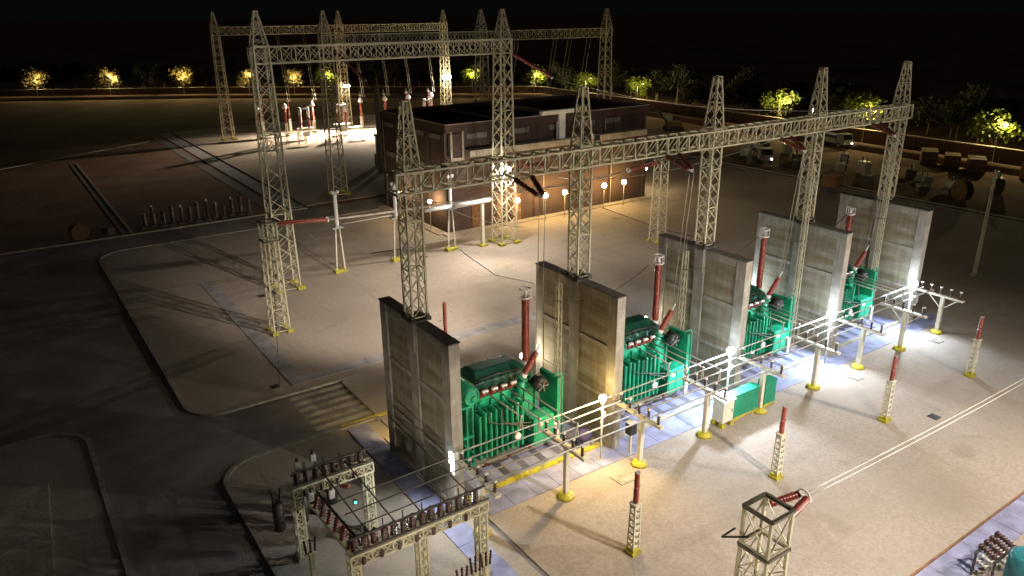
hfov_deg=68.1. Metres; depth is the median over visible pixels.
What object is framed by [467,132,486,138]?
window
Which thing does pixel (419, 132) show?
window
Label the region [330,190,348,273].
disconnector post
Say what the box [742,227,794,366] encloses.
transformer
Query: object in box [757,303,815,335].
jumper tube
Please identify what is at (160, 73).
tree
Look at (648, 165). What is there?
insulator pair
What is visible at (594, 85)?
tree
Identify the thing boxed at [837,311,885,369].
bus support
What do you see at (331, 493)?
switch box
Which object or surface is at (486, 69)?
tree
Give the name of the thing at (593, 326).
fire wall
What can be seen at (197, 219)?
stored bushing
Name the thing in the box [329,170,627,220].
bus conductor
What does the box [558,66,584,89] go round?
tree
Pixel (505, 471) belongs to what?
bay channel
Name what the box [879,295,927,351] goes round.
bus support
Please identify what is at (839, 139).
lorry
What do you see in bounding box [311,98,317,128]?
surge arrester
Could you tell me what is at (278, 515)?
upright apparatus
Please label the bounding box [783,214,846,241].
conductor wire
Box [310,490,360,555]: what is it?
disconnector row
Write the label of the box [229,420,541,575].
gravel island
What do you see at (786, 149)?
stored apparatus
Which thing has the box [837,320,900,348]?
kerb
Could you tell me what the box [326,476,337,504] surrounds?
upright apparatus
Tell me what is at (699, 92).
tree
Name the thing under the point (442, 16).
lattice tower
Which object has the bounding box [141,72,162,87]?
tree
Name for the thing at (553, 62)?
conductor wire
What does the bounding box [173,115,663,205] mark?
gravel yard
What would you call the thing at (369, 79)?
tree
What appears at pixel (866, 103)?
tree
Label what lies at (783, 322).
jumper tube
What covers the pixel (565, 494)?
bus support
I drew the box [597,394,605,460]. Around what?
lamp post
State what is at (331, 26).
gantry beam
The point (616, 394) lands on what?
bus tube
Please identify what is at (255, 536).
kerb
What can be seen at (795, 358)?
bay floor
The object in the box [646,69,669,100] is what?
tree
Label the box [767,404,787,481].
post insulator
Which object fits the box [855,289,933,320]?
bus tube
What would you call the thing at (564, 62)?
conductor wire
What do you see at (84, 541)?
gravel island
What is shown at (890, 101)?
tree
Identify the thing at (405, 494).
bus bar
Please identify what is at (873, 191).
kerb
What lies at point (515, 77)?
tree
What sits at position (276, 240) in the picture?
lattice tower
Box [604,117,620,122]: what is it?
window
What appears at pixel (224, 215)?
stored bushing
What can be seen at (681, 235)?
conductor wire
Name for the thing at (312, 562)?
fuse stand
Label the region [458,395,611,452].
bus tube
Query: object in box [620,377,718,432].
bay floor
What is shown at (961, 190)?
cable drum
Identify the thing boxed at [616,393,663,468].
bus support
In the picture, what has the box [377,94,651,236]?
brick building
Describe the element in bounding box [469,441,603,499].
kerb
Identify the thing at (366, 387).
service apron
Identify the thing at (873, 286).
jumper tube
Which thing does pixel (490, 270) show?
cable
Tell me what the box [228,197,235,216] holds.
stored bushing
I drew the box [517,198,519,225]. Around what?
wall globe lamp
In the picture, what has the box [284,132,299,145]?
frame
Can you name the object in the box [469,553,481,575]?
fuse stand
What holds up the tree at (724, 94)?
on the ground at (49, 203)
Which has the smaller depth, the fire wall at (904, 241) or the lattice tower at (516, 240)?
the fire wall at (904, 241)
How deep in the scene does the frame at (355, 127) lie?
153.62 m
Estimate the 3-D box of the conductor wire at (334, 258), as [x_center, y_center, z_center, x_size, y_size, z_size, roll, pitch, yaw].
[-13.079,-1.120,61.972,0.036,8.036,21.714,-19,27,-41]
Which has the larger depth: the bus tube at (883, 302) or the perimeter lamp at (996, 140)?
the perimeter lamp at (996, 140)
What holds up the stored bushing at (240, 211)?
on the ground at (49, 203)
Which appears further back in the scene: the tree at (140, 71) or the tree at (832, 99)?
the tree at (140, 71)
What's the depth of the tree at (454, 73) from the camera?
252.88 m
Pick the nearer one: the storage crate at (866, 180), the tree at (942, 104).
the storage crate at (866, 180)
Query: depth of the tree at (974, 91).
148.01 m
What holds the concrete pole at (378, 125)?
on the gravel yard at (306, 168)
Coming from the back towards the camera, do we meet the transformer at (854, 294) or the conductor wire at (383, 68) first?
the conductor wire at (383, 68)
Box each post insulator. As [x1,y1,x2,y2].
[438,302,451,332]
[624,470,642,557]
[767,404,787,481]
[877,355,897,423]
[963,316,984,377]
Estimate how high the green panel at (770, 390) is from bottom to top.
1.902 m
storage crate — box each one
[740,141,756,156]
[821,172,843,187]
[859,173,874,187]
[920,147,938,165]
[939,188,949,195]
[943,152,961,168]
[965,155,987,173]
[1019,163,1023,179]
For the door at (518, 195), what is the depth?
92.42 m
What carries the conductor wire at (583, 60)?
hanging from the gantry beam at (513, 38)
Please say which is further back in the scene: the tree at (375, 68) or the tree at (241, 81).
the tree at (375, 68)
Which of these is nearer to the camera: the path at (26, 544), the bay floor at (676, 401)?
the path at (26, 544)
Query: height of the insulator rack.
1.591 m
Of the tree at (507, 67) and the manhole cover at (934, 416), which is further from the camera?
the tree at (507, 67)
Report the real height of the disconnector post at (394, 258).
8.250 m
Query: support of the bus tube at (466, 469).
on the bus support at (489, 488)
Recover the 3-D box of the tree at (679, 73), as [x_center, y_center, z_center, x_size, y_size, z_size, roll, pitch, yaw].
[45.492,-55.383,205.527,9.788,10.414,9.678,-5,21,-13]
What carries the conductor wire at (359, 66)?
hanging from the gantry beam at (331, 26)
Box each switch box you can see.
[294,457,300,470]
[307,488,314,501]
[309,449,315,462]
[328,485,334,498]
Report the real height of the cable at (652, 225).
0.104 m
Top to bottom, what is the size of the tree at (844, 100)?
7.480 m
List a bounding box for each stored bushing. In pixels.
[140,213,148,228]
[148,205,157,227]
[159,211,167,226]
[168,205,176,225]
[178,205,185,224]
[186,207,193,222]
[193,202,201,222]
[203,199,211,220]
[212,202,219,218]
[220,204,227,218]
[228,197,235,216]
[237,195,244,215]
[245,199,252,214]
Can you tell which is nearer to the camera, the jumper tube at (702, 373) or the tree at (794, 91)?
the jumper tube at (702, 373)
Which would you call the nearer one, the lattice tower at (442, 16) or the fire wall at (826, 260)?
the fire wall at (826, 260)
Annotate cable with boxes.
[370,239,453,253]
[447,239,535,284]
[602,207,718,242]
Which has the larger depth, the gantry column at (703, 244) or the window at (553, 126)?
the window at (553, 126)
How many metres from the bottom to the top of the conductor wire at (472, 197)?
6.340 m
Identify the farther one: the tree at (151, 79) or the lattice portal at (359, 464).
the tree at (151, 79)
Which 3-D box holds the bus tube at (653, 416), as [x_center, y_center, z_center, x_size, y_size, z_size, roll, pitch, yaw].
[11.798,5.842,43.346,10.397,0.150,0.143,-14,24,-32]
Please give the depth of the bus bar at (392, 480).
34.02 m
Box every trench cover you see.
[200,281,301,378]
[287,312,535,385]
[348,423,519,575]
[485,312,932,500]
[485,315,945,514]
[915,494,1023,575]
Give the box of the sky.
[0,0,1023,22]
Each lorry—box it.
[748,144,773,163]
[814,131,852,147]
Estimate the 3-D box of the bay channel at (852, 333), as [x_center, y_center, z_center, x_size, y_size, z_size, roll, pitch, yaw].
[26.759,3.557,60.423,7.950,0.169,1.700,-14,24,-32]
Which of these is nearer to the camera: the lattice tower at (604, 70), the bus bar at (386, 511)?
the bus bar at (386, 511)
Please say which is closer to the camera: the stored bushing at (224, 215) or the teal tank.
the teal tank
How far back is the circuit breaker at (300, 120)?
152.65 m
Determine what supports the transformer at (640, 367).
on the bay floor at (676, 401)
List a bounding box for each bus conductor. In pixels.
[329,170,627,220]
[803,378,1023,496]
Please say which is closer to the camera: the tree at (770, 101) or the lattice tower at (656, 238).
the lattice tower at (656, 238)
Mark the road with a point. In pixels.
(76, 355)
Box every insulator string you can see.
[329,47,366,81]
[511,161,546,167]
[512,53,553,78]
[513,175,544,197]
[665,153,693,171]
[779,136,806,152]
[871,122,896,136]
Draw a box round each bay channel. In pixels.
[464,435,579,490]
[620,387,703,430]
[741,350,804,379]
[836,319,884,341]
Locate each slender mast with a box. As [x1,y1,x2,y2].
[554,264,564,422]
[677,234,688,330]
[789,151,815,349]
[871,130,897,315]
[970,161,998,275]
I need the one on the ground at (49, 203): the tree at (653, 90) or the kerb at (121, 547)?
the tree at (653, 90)
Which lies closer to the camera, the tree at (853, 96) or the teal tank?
the teal tank
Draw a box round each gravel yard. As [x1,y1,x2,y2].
[101,161,1023,575]
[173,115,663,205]
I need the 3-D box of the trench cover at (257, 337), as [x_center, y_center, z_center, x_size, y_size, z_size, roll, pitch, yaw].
[-22.369,2.947,63.177,1.150,0.174,24.422,-14,24,-32]
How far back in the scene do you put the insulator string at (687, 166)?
44.60 m
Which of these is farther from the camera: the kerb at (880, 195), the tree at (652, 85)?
the tree at (652, 85)
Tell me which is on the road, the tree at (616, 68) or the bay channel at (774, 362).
the bay channel at (774, 362)
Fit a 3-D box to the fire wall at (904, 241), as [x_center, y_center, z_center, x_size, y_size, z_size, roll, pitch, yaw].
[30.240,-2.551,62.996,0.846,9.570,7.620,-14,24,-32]
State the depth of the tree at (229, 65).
251.95 m
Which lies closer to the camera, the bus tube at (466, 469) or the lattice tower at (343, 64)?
the bus tube at (466, 469)
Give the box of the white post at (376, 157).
[373,134,377,166]
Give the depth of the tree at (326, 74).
234.02 m
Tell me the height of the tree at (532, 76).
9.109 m
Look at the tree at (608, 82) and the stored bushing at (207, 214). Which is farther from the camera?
the tree at (608, 82)
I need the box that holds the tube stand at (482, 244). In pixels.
[477,204,488,246]
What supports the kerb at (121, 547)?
on the road
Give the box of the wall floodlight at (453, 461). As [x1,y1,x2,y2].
[449,448,458,475]
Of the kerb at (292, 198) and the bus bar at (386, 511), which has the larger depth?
the kerb at (292, 198)
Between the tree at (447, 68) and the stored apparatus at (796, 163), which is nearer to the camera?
the stored apparatus at (796, 163)
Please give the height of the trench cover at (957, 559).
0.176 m
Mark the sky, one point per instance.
(11, 11)
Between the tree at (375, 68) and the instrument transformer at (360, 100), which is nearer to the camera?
the instrument transformer at (360, 100)
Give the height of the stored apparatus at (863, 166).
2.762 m
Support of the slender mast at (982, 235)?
on the gravel yard at (907, 511)
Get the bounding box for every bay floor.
[464,400,598,491]
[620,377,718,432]
[740,346,814,383]
[836,314,893,343]
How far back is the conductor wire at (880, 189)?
57.30 m
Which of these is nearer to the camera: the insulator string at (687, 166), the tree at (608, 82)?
the insulator string at (687, 166)
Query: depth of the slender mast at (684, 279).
51.01 m
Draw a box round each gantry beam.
[209,23,445,35]
[246,38,512,64]
[317,28,612,46]
[385,104,913,196]
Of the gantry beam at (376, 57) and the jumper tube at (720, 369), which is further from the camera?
the gantry beam at (376, 57)
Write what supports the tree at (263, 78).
on the ground at (49, 203)
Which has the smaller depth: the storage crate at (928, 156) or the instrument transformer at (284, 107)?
the storage crate at (928, 156)
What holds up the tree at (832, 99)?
on the ground at (49, 203)
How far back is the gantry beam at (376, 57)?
69.72 m
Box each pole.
[262,94,279,386]
[372,85,383,171]
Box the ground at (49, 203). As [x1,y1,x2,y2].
[0,14,1023,252]
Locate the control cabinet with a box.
[710,391,736,428]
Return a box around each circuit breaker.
[296,107,313,138]
[334,103,350,131]
[423,98,431,105]
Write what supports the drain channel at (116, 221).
on the ground at (49, 203)
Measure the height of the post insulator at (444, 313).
5.500 m
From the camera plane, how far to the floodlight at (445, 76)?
174.57 m
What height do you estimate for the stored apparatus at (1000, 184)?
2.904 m
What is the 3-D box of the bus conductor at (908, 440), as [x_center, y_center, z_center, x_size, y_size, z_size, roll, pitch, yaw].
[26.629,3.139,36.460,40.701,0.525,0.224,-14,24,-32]
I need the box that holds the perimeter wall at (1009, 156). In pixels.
[0,86,1023,166]
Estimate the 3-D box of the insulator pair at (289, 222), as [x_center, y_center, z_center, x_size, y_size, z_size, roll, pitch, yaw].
[-16.633,-5.198,59.956,4.269,0.736,1.063,-14,24,-32]
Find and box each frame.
[265,134,279,147]
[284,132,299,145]
[302,130,317,143]
[347,126,362,138]
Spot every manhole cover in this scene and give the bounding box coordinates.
[610,471,634,485]
[847,374,863,380]
[927,413,940,419]
[928,338,943,343]
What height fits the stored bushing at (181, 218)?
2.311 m
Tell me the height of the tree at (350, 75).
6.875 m
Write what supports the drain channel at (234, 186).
on the ground at (49, 203)
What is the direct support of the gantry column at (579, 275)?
on the fire wall at (593, 326)
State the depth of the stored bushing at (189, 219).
93.72 m
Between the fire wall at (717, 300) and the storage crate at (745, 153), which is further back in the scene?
the storage crate at (745, 153)
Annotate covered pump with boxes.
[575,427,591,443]
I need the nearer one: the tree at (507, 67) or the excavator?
the excavator
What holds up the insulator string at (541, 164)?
attached to the lattice tower at (516, 240)
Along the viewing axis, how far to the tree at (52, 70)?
251.06 m
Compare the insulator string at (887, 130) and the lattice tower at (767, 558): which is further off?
the insulator string at (887, 130)
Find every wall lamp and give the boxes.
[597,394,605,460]
[726,347,734,391]
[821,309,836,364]
[905,280,917,330]
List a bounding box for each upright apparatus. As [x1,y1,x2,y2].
[269,488,285,531]
[296,484,308,522]
[310,483,320,514]
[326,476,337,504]
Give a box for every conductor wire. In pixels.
[276,35,290,102]
[282,205,378,302]
[302,34,315,98]
[352,33,364,96]
[378,35,388,94]
[387,170,543,202]
[400,31,411,93]
[424,31,434,91]
[454,211,526,227]
[486,149,683,188]
[536,197,545,343]
[546,39,556,87]
[552,264,648,301]
[554,78,866,110]
[558,139,776,178]
[561,39,571,85]
[580,38,590,83]
[673,171,694,299]
[675,237,757,269]
[780,152,806,270]
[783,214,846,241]
[867,136,896,243]
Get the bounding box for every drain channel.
[69,164,128,233]
[148,134,277,210]
[159,133,302,208]
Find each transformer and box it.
[282,103,290,135]
[309,101,315,133]
[358,97,365,128]
[382,96,386,109]
[460,286,562,470]
[621,253,692,413]
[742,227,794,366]
[838,206,877,329]
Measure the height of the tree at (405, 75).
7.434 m
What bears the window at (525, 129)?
in the brick building
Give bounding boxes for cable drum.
[68,222,88,239]
[101,226,114,234]
[951,180,973,200]
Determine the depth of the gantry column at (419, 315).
36.88 m
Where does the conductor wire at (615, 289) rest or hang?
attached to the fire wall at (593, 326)
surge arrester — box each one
[260,102,265,133]
[286,99,292,131]
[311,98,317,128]
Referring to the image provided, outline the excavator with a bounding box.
[646,109,683,130]
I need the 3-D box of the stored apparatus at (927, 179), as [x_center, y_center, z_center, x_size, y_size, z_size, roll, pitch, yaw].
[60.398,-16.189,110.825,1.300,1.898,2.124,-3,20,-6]
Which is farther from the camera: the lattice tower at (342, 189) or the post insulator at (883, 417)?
the lattice tower at (342, 189)
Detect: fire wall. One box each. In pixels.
[378,296,463,510]
[535,261,626,448]
[658,233,753,391]
[751,210,853,357]
[836,192,933,324]
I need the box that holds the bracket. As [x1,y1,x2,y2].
[721,527,748,537]
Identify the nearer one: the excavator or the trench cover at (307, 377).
the trench cover at (307, 377)
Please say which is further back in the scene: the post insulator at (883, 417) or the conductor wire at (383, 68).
the conductor wire at (383, 68)
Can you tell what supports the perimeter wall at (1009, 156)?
on the ground at (49, 203)
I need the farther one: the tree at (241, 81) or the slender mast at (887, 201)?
the tree at (241, 81)
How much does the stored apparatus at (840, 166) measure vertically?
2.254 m
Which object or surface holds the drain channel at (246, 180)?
on the ground at (49, 203)
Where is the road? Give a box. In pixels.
[0,155,1023,575]
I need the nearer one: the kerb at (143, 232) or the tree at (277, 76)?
the kerb at (143, 232)
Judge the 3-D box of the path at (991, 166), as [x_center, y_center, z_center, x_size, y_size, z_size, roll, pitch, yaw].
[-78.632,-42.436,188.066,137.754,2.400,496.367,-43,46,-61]
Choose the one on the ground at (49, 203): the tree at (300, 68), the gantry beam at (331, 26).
the tree at (300, 68)
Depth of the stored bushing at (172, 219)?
92.21 m
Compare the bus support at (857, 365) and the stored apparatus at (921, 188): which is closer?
the bus support at (857, 365)
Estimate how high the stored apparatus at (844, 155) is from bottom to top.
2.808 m
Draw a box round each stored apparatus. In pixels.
[746,151,758,165]
[760,141,769,146]
[781,142,791,154]
[791,155,804,168]
[792,150,801,159]
[835,158,846,172]
[838,148,848,164]
[857,156,871,173]
[905,164,917,179]
[915,179,928,194]
[916,170,932,184]
[945,177,962,192]
[990,172,1005,193]
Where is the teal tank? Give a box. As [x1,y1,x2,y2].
[1002,546,1023,575]
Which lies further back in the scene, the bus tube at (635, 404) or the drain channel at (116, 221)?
the drain channel at (116, 221)
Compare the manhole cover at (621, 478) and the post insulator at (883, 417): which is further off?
the post insulator at (883, 417)
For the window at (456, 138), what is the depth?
85.24 m
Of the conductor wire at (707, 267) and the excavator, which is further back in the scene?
the excavator
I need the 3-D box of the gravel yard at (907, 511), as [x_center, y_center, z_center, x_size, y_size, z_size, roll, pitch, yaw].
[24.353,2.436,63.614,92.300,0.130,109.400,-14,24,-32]
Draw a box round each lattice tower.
[210,12,237,140]
[248,10,305,294]
[317,10,350,195]
[334,11,354,128]
[439,10,451,104]
[475,9,489,101]
[488,9,520,246]
[597,8,611,98]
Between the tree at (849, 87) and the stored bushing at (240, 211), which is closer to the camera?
the stored bushing at (240, 211)
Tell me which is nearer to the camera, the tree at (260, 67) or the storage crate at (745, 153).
the storage crate at (745, 153)
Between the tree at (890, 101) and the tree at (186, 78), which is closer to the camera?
the tree at (890, 101)
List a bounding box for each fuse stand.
[302,536,315,575]
[455,565,467,575]
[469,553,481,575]
[481,549,491,575]
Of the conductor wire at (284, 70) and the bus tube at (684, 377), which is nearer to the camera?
the bus tube at (684, 377)
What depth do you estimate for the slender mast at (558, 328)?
45.48 m
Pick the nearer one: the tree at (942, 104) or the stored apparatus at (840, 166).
the stored apparatus at (840, 166)
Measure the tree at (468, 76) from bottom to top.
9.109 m
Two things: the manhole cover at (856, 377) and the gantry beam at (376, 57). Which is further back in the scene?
the gantry beam at (376, 57)
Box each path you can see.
[0,93,1020,175]
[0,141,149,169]
[0,482,54,575]
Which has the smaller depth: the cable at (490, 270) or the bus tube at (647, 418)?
the bus tube at (647, 418)
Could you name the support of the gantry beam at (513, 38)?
attached to the lattice tower at (342, 189)
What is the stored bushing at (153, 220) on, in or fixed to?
on the ground at (49, 203)
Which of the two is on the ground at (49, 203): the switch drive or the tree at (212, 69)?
the tree at (212, 69)
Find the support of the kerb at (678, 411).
on the road
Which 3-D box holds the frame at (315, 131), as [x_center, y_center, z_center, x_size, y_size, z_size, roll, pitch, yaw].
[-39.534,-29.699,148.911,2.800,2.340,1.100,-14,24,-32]
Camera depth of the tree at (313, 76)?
251.98 m
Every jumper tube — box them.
[485,392,522,429]
[495,389,541,431]
[504,386,559,434]
[514,383,578,437]
[631,345,669,374]
[639,342,686,376]
[646,340,703,378]
[653,337,721,380]
[748,308,784,332]
[751,305,799,334]
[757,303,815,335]
[763,302,831,337]
[846,277,889,300]
[846,280,875,298]
[847,274,904,301]
[851,273,919,302]
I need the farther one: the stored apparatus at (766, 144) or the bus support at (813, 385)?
the stored apparatus at (766, 144)
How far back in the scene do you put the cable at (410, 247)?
82.66 m
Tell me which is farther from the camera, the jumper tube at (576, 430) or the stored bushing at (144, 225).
the stored bushing at (144, 225)
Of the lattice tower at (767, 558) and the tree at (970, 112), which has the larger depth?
the tree at (970, 112)
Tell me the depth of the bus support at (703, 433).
45.34 m
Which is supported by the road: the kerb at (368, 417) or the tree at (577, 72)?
the kerb at (368, 417)
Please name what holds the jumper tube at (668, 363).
attached to the transformer at (640, 367)
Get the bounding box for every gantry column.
[395,100,431,324]
[564,86,593,281]
[691,76,724,249]
[792,67,827,223]
[874,61,911,202]
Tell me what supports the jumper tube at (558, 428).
attached to the transformer at (485, 417)
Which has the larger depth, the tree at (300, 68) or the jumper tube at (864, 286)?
the tree at (300, 68)
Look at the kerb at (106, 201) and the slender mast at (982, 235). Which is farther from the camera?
the kerb at (106, 201)
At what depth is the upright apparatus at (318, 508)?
38.94 m
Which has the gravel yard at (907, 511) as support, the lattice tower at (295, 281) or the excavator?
the lattice tower at (295, 281)
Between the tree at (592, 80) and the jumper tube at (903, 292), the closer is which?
the jumper tube at (903, 292)
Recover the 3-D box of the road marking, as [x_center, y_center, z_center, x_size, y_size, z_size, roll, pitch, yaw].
[-11.825,7.736,50.037,4.200,0.026,5.050,-14,24,-32]
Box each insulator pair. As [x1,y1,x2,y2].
[274,216,328,225]
[626,161,660,172]
[768,488,811,517]
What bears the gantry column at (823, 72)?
on the fire wall at (826, 260)
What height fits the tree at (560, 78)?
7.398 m
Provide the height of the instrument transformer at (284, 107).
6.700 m
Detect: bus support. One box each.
[458,452,500,536]
[542,419,587,501]
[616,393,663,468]
[681,368,729,439]
[737,348,786,414]
[792,328,840,390]
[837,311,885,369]
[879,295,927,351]
[918,281,964,334]
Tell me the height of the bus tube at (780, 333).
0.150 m
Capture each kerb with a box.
[0,207,307,254]
[0,432,133,575]
[75,163,132,231]
[98,208,380,415]
[171,114,374,205]
[223,417,381,575]
[341,411,386,426]
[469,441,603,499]
[619,396,713,438]
[682,154,1023,220]
[699,160,1023,223]
[740,353,821,385]
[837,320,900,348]
[909,491,1023,575]
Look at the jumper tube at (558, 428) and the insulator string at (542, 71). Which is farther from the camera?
the insulator string at (542, 71)
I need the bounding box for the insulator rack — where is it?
[970,531,1016,575]
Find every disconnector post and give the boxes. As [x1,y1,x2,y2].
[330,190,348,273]
[389,182,405,261]
[444,174,458,251]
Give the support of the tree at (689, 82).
on the ground at (49, 203)
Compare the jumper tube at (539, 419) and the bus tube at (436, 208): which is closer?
the jumper tube at (539, 419)
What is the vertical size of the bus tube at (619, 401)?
0.150 m
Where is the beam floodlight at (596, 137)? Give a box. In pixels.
[584,133,601,145]
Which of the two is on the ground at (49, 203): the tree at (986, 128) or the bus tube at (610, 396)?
the tree at (986, 128)
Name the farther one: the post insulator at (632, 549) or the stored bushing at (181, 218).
the stored bushing at (181, 218)
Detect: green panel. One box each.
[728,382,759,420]
[758,375,777,407]
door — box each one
[472,198,481,227]
[497,195,500,222]
[512,192,520,220]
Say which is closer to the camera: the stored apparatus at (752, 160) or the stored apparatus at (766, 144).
the stored apparatus at (752, 160)
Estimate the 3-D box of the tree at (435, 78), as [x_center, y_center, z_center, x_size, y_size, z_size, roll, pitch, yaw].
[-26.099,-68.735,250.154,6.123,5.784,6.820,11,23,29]
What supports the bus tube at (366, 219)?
attached to the disconnector post at (337, 270)
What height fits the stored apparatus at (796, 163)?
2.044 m
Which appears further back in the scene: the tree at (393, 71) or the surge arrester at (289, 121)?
the tree at (393, 71)
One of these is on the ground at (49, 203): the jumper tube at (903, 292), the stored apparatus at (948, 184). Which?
the stored apparatus at (948, 184)
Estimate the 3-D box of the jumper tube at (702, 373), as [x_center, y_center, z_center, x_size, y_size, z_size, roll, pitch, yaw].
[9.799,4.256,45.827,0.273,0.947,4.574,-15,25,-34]
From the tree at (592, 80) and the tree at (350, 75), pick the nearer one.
the tree at (592, 80)
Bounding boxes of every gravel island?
[0,436,126,575]
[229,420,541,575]
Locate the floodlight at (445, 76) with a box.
[442,74,450,79]
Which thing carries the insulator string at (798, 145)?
hanging from the gantry beam at (747, 127)
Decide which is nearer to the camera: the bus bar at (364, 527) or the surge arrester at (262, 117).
the bus bar at (364, 527)
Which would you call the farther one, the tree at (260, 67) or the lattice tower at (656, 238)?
the tree at (260, 67)
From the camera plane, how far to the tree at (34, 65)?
245.72 m
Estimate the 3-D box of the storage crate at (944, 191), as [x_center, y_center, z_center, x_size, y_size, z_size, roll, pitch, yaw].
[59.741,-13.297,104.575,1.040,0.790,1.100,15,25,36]
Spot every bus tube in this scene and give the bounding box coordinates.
[342,215,391,224]
[424,205,449,212]
[453,197,490,208]
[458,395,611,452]
[460,400,620,462]
[465,407,627,470]
[473,412,637,476]
[483,417,648,485]
[615,349,736,395]
[625,352,748,399]
[634,356,757,405]
[644,361,767,410]
[652,366,776,417]
[738,316,827,349]
[748,316,843,352]
[758,319,854,357]
[769,322,865,361]
[837,286,909,313]
[845,286,923,316]
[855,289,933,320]
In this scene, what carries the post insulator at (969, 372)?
on the gravel yard at (907, 511)
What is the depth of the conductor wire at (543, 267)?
40.23 m
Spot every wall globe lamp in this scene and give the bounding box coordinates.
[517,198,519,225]
[544,193,547,219]
[563,190,566,216]
[602,183,605,208]
[622,180,625,201]
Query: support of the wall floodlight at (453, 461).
attached to the fire wall at (422, 379)
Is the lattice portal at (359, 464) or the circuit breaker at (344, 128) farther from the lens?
the circuit breaker at (344, 128)
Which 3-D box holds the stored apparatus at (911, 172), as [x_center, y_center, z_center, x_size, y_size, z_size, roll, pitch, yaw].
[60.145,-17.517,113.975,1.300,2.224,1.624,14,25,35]
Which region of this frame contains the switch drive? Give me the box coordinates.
[625,419,636,452]
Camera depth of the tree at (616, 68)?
224.82 m
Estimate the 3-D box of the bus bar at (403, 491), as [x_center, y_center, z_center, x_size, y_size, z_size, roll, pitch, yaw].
[-4.604,8.893,33.367,5.901,0.062,0.061,-14,24,-33]
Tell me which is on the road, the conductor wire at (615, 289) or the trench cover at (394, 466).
the trench cover at (394, 466)
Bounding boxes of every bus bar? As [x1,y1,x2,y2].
[314,461,371,536]
[335,457,452,502]
[338,453,397,525]
[345,467,464,514]
[354,477,475,527]
[361,445,419,510]
[384,438,448,504]
[389,417,471,495]
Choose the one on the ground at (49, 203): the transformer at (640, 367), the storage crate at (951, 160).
the storage crate at (951, 160)
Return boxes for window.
[384,121,392,127]
[386,151,394,157]
[415,129,422,135]
[429,133,439,139]
[452,133,460,155]
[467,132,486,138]
[510,127,528,133]
[548,123,565,129]
[578,120,594,125]
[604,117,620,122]
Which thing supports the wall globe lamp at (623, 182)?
on the gravel yard at (907, 511)
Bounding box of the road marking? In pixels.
[289,384,371,430]
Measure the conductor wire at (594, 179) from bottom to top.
7.340 m
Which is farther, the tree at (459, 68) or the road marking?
the tree at (459, 68)
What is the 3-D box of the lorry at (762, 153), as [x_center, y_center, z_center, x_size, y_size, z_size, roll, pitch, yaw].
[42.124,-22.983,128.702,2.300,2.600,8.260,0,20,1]
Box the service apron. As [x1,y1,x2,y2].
[336,261,753,427]
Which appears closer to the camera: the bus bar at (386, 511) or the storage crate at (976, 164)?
the bus bar at (386, 511)
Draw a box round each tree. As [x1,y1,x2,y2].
[17,60,49,80]
[17,66,50,88]
[40,61,65,88]
[76,65,102,88]
[90,67,123,87]
[102,66,126,87]
[111,61,134,87]
[131,64,151,87]
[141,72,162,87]
[149,63,174,87]
[166,65,194,86]
[207,61,231,86]
[212,59,238,86]
[225,69,244,86]
[235,68,261,86]
[249,58,274,85]
[258,73,273,86]
[264,67,283,82]
[280,69,303,86]
[292,63,311,86]
[303,63,321,86]
[310,63,335,86]
[313,66,342,86]
[324,61,347,75]
[339,66,357,83]
[351,57,373,85]
[358,74,374,85]
[365,60,385,84]
[382,64,406,85]
[391,64,409,85]
[423,71,441,85]
[433,60,455,84]
[435,63,454,80]
[448,70,461,83]
[451,64,469,85]
[460,65,484,85]
[471,59,494,85]
[491,59,514,77]
[502,70,520,83]
[522,63,548,85]
[533,61,544,85]
[543,59,563,85]
[545,60,564,87]
[555,68,575,88]
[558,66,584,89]
[558,69,576,89]
[573,71,600,90]
[589,72,602,92]
[599,58,626,94]
[602,74,624,89]
[622,69,643,97]
[625,76,651,98]
[633,69,651,79]
[635,76,658,98]
[644,71,666,99]
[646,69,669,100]
[663,63,694,102]
[677,75,705,91]
[678,80,714,105]
[679,79,701,103]
[709,87,730,101]
[724,81,760,108]
[725,66,762,108]
[747,87,773,114]
[760,88,799,116]
[773,87,803,116]
[778,80,809,113]
[797,95,822,112]
[817,76,860,120]
[819,93,847,123]
[832,91,862,120]
[843,94,889,128]
[844,91,876,121]
[886,92,917,126]
[889,100,917,125]
[909,94,947,134]
[930,100,966,137]
[931,95,990,139]
[949,83,1002,135]
[959,100,1005,143]
[966,108,1023,145]
[973,93,1021,141]
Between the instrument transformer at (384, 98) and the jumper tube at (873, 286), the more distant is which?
the instrument transformer at (384, 98)
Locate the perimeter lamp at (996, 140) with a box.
[992,122,1008,161]
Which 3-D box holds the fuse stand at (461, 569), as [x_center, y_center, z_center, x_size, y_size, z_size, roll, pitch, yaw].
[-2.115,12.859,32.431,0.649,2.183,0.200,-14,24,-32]
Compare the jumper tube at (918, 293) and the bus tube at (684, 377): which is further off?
the jumper tube at (918, 293)
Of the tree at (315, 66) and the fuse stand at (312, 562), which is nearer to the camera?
the fuse stand at (312, 562)
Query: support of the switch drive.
on the trench cover at (522, 494)
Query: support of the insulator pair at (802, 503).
attached to the lattice tower at (767, 558)
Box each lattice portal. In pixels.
[289,447,379,562]
[345,484,492,575]
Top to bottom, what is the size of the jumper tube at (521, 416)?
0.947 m
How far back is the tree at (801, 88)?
181.40 m
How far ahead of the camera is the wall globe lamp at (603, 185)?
96.92 m

